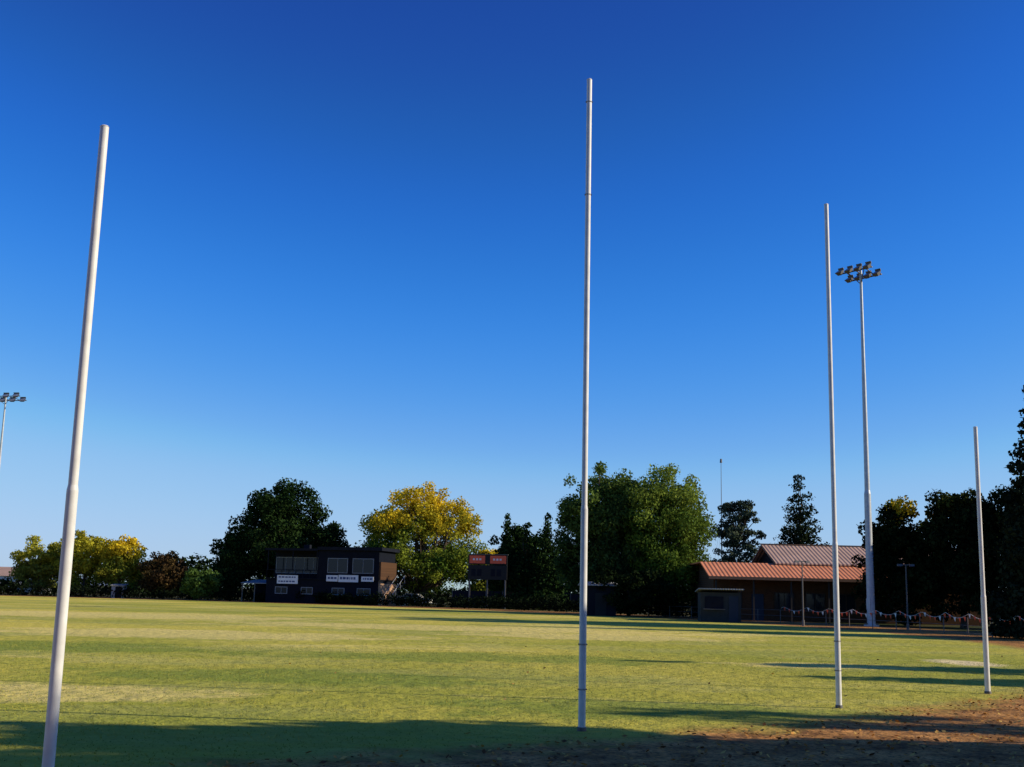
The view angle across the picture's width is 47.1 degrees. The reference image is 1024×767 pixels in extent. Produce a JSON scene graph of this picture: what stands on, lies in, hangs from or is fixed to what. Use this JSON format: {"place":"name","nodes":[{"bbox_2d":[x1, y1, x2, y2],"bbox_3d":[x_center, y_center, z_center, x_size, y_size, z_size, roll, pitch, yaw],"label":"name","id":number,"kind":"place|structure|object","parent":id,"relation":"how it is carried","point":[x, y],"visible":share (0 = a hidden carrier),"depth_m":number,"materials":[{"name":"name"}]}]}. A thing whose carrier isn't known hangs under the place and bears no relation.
{"place":"outdoors","nodes":[
{"label":"outdoors","id":0,"kind":"place"},
{"bbox_2d":[0,392,26,464],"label":"floodlight tower","id":1,"kind":"structure","parent":0,"point":[4,396],"depth_m":157.19,"materials":[{"name":"metal"}]},
{"bbox_2d":[0,576,30,586],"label":"walls","id":2,"kind":"structure","parent":0,"point":[1,577],"depth_m":218.68,"materials":[{"name":"grey"}]},
{"bbox_2d":[0,567,12,575],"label":"roof","id":3,"kind":"structure","parent":2,"relation":"on","point":[4,571],"depth_m":220.41,"materials":[{"name":"pink metal"}]},
{"bbox_2d":[403,594,431,602],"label":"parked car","id":4,"kind":"object","parent":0,"point":[415,596],"visible":0.02,"depth_m":152.72,"materials":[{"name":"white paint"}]},
{"bbox_2d":[0,584,1023,766],"bbox_3d":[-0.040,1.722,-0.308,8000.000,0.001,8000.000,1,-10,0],"label":"ground","id":5,"kind":"structure","parent":0,"point":[130,623],"depth_m":22.20,"materials":[{"name":"green plant"}]},
{"bbox_2d":[9,535,60,595],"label":"autumn maple tree","id":6,"kind":"object","parent":5,"relation":"on","point":[43,565],"visible":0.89,"depth_m":164.22,"materials":[{"name":"green plant"}]},
{"bbox_2d":[42,125,108,766],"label":"goal post","id":7,"kind":"object","parent":5,"relation":"on","point":[57,658],"visible":1,"depth_m":11.10,"materials":[{"name":"white metal"}]},
{"bbox_2d":[53,529,106,596],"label":"autumn maple tree","id":8,"kind":"object","parent":5,"relation":"on","point":[86,557],"visible":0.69,"depth_m":162.35,"materials":[{"name":"yellow plant"}]},
{"bbox_2d":[110,584,127,597],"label":"ticket booth","id":9,"kind":"object","parent":5,"relation":"on","point":[115,587],"visible":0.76,"depth_m":155.36,"materials":[{"name":"metal"}]},
{"bbox_2d":[115,587,121,597],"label":"door","id":10,"kind":"structure","parent":9,"relation":"in","point":[116,588],"depth_m":155.30,"materials":[{"name":"grey"}]},
{"bbox_2d":[90,534,148,589],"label":"autumn maple tree","id":11,"kind":"object","parent":5,"relation":"on","point":[120,560],"visible":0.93,"depth_m":159.68,"materials":[{"name":"yellow plant"}]},
{"bbox_2d":[134,550,189,598],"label":"plum tree","id":12,"kind":"object","parent":5,"relation":"on","point":[167,571],"visible":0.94,"depth_m":156.47,"materials":[{"name":"brown plant"}]},
{"bbox_2d":[179,567,225,600],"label":"laurel bush","id":13,"kind":"object","parent":5,"relation":"on","point":[197,583],"visible":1,"depth_m":148.26,"materials":[{"name":"green plant"}]},
{"bbox_2d":[207,526,253,599],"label":"oak tree","id":14,"kind":"object","parent":5,"relation":"on","point":[224,564],"visible":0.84,"depth_m":158.46,"materials":[{"name":"green plant"}]},
{"bbox_2d":[225,477,332,579],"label":"oak tree","id":15,"kind":"object","parent":5,"relation":"on","point":[280,514],"visible":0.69,"depth_m":160.16,"materials":[{"name":"green plant"}]},
{"bbox_2d":[241,545,407,605],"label":"sports pavilion","id":16,"kind":"structure","parent":5,"relation":"on","point":[309,570],"depth_m":145.12,"materials":[{"name":"brick"}]},
{"bbox_2d":[275,557,373,595],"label":"windows","id":17,"kind":"structure","parent":16,"relation":"in","point":[305,565],"depth_m":145.00,"materials":[{"name":"grey glass"}]},
{"bbox_2d":[310,520,350,548],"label":"oak tree","id":18,"kind":"object","parent":5,"relation":"on","point":[333,534],"visible":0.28,"depth_m":163.15,"materials":[{"name":"green plant"}]},
{"bbox_2d":[0,583,697,617],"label":"hedge","id":19,"kind":"object","parent":5,"relation":"on","point":[524,605],"visible":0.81,"depth_m":137.18,"materials":[{"name":"green plant"}]},
{"bbox_2d":[354,481,489,604],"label":"golden elm tree","id":20,"kind":"object","parent":5,"relation":"on","point":[427,565],"visible":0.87,"depth_m":155.46,"materials":[{"name":"yellow plant"}]},
{"bbox_2d":[468,548,496,590],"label":"golden elm tree","id":21,"kind":"object","parent":5,"relation":"on","point":[476,585],"visible":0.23,"depth_m":154.95,"materials":[{"name":"yellow plant"}]},
{"bbox_2d":[468,554,507,608],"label":"scoreboard","id":22,"kind":"object","parent":5,"relation":"on","point":[497,570],"visible":0.97,"depth_m":136.32,"materials":[{"name":"metal"}]},
{"bbox_2d":[0,552,988,607],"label":"distant treeline","id":23,"kind":"object","parent":5,"relation":"on","point":[205,567],"visible":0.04,"depth_m":177.25,"materials":[{"name":"green plant"}]},
{"bbox_2d":[485,513,521,608],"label":"cypress tree","id":24,"kind":"object","parent":5,"relation":"on","point":[496,585],"visible":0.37,"depth_m":139.81,"materials":[{"name":"green plant"}]},
{"bbox_2d":[452,589,579,609],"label":"panel fence","id":25,"kind":"object","parent":5,"relation":"on","point":[457,593],"visible":0.25,"depth_m":138.09,"materials":[{"name":"black metal"}]},
{"bbox_2d":[503,522,541,606],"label":"cypress tree","id":26,"kind":"object","parent":5,"relation":"on","point":[524,570],"visible":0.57,"depth_m":138.52,"materials":[{"name":"green plant"}]},
{"bbox_2d":[478,523,566,587],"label":"oak tree","id":27,"kind":"object","parent":5,"relation":"on","point":[518,529],"visible":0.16,"depth_m":142.45,"materials":[{"name":"green plant"}]},
{"bbox_2d":[524,512,568,609],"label":"cypress tree","id":28,"kind":"object","parent":5,"relation":"on","point":[547,580],"visible":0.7,"depth_m":137.19,"materials":[{"name":"green plant"}]},
{"bbox_2d":[104,639,1023,766],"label":"fallen leaves","id":29,"kind":"object","parent":5,"relation":"on","point":[637,765],"visible":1,"depth_m":14.14,"materials":[{"name":"brown plant"}]},
{"bbox_2d":[577,78,592,730],"bbox_3d":[1.015,0.222,16.198,0.126,9.412,0.126,1,-10,0],"label":"goal post","id":30,"kind":"object","parent":5,"relation":"on","point":[582,644],"visible":0.89,"depth_m":16.06,"materials":[{"name":"white metal"}]},
{"bbox_2d":[548,460,644,601],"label":"poplar tree","id":31,"kind":"object","parent":5,"relation":"on","point":[606,514],"visible":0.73,"depth_m":110.07,"materials":[{"name":"green plant"}]},
{"bbox_2d":[578,582,617,615],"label":"tin shed","id":32,"kind":"structure","parent":5,"relation":"on","point":[597,603],"depth_m":104.23,"materials":[{"name":"metal"}]},
{"bbox_2d":[588,566,677,615],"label":"privet bush","id":33,"kind":"object","parent":5,"relation":"on","point":[631,604],"visible":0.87,"depth_m":104.19,"materials":[{"name":"green plant"}]},
{"bbox_2d":[617,463,717,616],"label":"poplar tree","id":34,"kind":"object","parent":5,"relation":"on","point":[678,526],"visible":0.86,"depth_m":108.53,"materials":[{"name":"green plant"}]},
{"bbox_2d":[695,588,743,622],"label":"canteen shed","id":35,"kind":"structure","parent":5,"relation":"on","point":[719,605],"depth_m":88.48,"materials":[{"name":"metal"}]},
{"bbox_2d":[714,459,729,560],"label":"radio mast","id":36,"kind":"object","parent":5,"relation":"on","point":[721,515],"visible":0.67,"depth_m":150.63,"materials":[{"name":"metal"}]},
{"bbox_2d":[708,499,766,562],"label":"pine tree","id":37,"kind":"object","parent":5,"relation":"on","point":[737,532],"visible":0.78,"depth_m":148.19,"materials":[{"name":"green plant"}]},
{"bbox_2d":[769,474,829,545],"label":"cedar tree","id":38,"kind":"object","parent":5,"relation":"on","point":[804,534],"visible":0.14,"depth_m":148.89,"materials":[{"name":"green plant"}]},
{"bbox_2d":[794,560,809,625],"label":"path lamp","id":39,"kind":"object","parent":5,"relation":"on","point":[803,620],"visible":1,"depth_m":82.74,"materials":[{"name":"metal"}]},
{"bbox_2d":[648,605,1017,636],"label":"boundary fence","id":40,"kind":"object","parent":5,"relation":"on","point":[896,621],"visible":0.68,"depth_m":80.18,"materials":[{"name":"metal"}]},
{"bbox_2d":[782,607,1021,624],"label":"bunting flags","id":41,"kind":"object","parent":40,"relation":"hanging from","point":[925,614],"visible":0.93,"depth_m":74.71,"materials":[{"name":"fabric"}]},
{"bbox_2d":[824,203,842,707],"bbox_3d":[5.543,1.237,20.322,0.126,9.072,0.126,1,-10,0],"label":"goal post","id":42,"kind":"object","parent":5,"relation":"on","point":[837,670],"visible":0.84,"depth_m":20.21,"materials":[{"name":"white metal"}]},
{"bbox_2d":[687,543,981,625],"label":"brick clubhouse","id":43,"kind":"structure","parent":5,"relation":"on","point":[769,577],"depth_m":99.06,"materials":[{"name":"brick"}]},
{"bbox_2d":[740,592,893,620],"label":"windows and door","id":44,"kind":"structure","parent":43,"relation":"in","point":[813,601],"depth_m":98.93,"materials":[{"name":"black glass"}]},
{"bbox_2d":[851,495,948,625],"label":"gum tree","id":45,"kind":"object","parent":5,"relation":"on","point":[895,539],"visible":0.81,"depth_m":90.65,"materials":[{"name":"green plant"}]},
{"bbox_2d":[897,564,914,629],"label":"path lamp","id":46,"kind":"object","parent":5,"relation":"on","point":[907,625],"visible":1,"depth_m":78.81,"materials":[{"name":"metal"}]},
{"bbox_2d":[921,488,1002,627],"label":"gum tree","id":47,"kind":"object","parent":5,"relation":"on","point":[960,571],"visible":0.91,"depth_m":87.84,"materials":[{"name":"green plant"}]},
{"bbox_2d":[973,426,991,693],"bbox_3d":[9.577,3.699,23.962,0.139,5.692,0.139,1,-10,0],"label":"goal post","id":48,"kind":"object","parent":5,"relation":"on","point":[983,604],"visible":0.81,"depth_m":23.90,"materials":[{"name":"white metal"}]},
{"bbox_2d":[962,475,1021,624],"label":"gum tree","id":49,"kind":"object","parent":5,"relation":"on","point":[991,539],"visible":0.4,"depth_m":87.09,"materials":[{"name":"green plant"}]},
{"bbox_2d":[979,385,1023,638],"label":"pine tree","id":50,"kind":"object","parent":5,"relation":"on","point":[1001,606],"visible":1,"depth_m":62.68,"materials":[{"name":"green plant"}]},
{"bbox_2d":[0,0,1023,592],"label":"sky","id":51,"kind":"structure","parent":0,"point":[341,251],"materials":[{"name":"blue"}]},
{"bbox_2d":[835,261,881,626],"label":"floodlight tower","id":52,"kind":"structure","parent":0,"point":[870,594],"depth_m":88.30,"materials":[{"name":"metal"}]}
]}

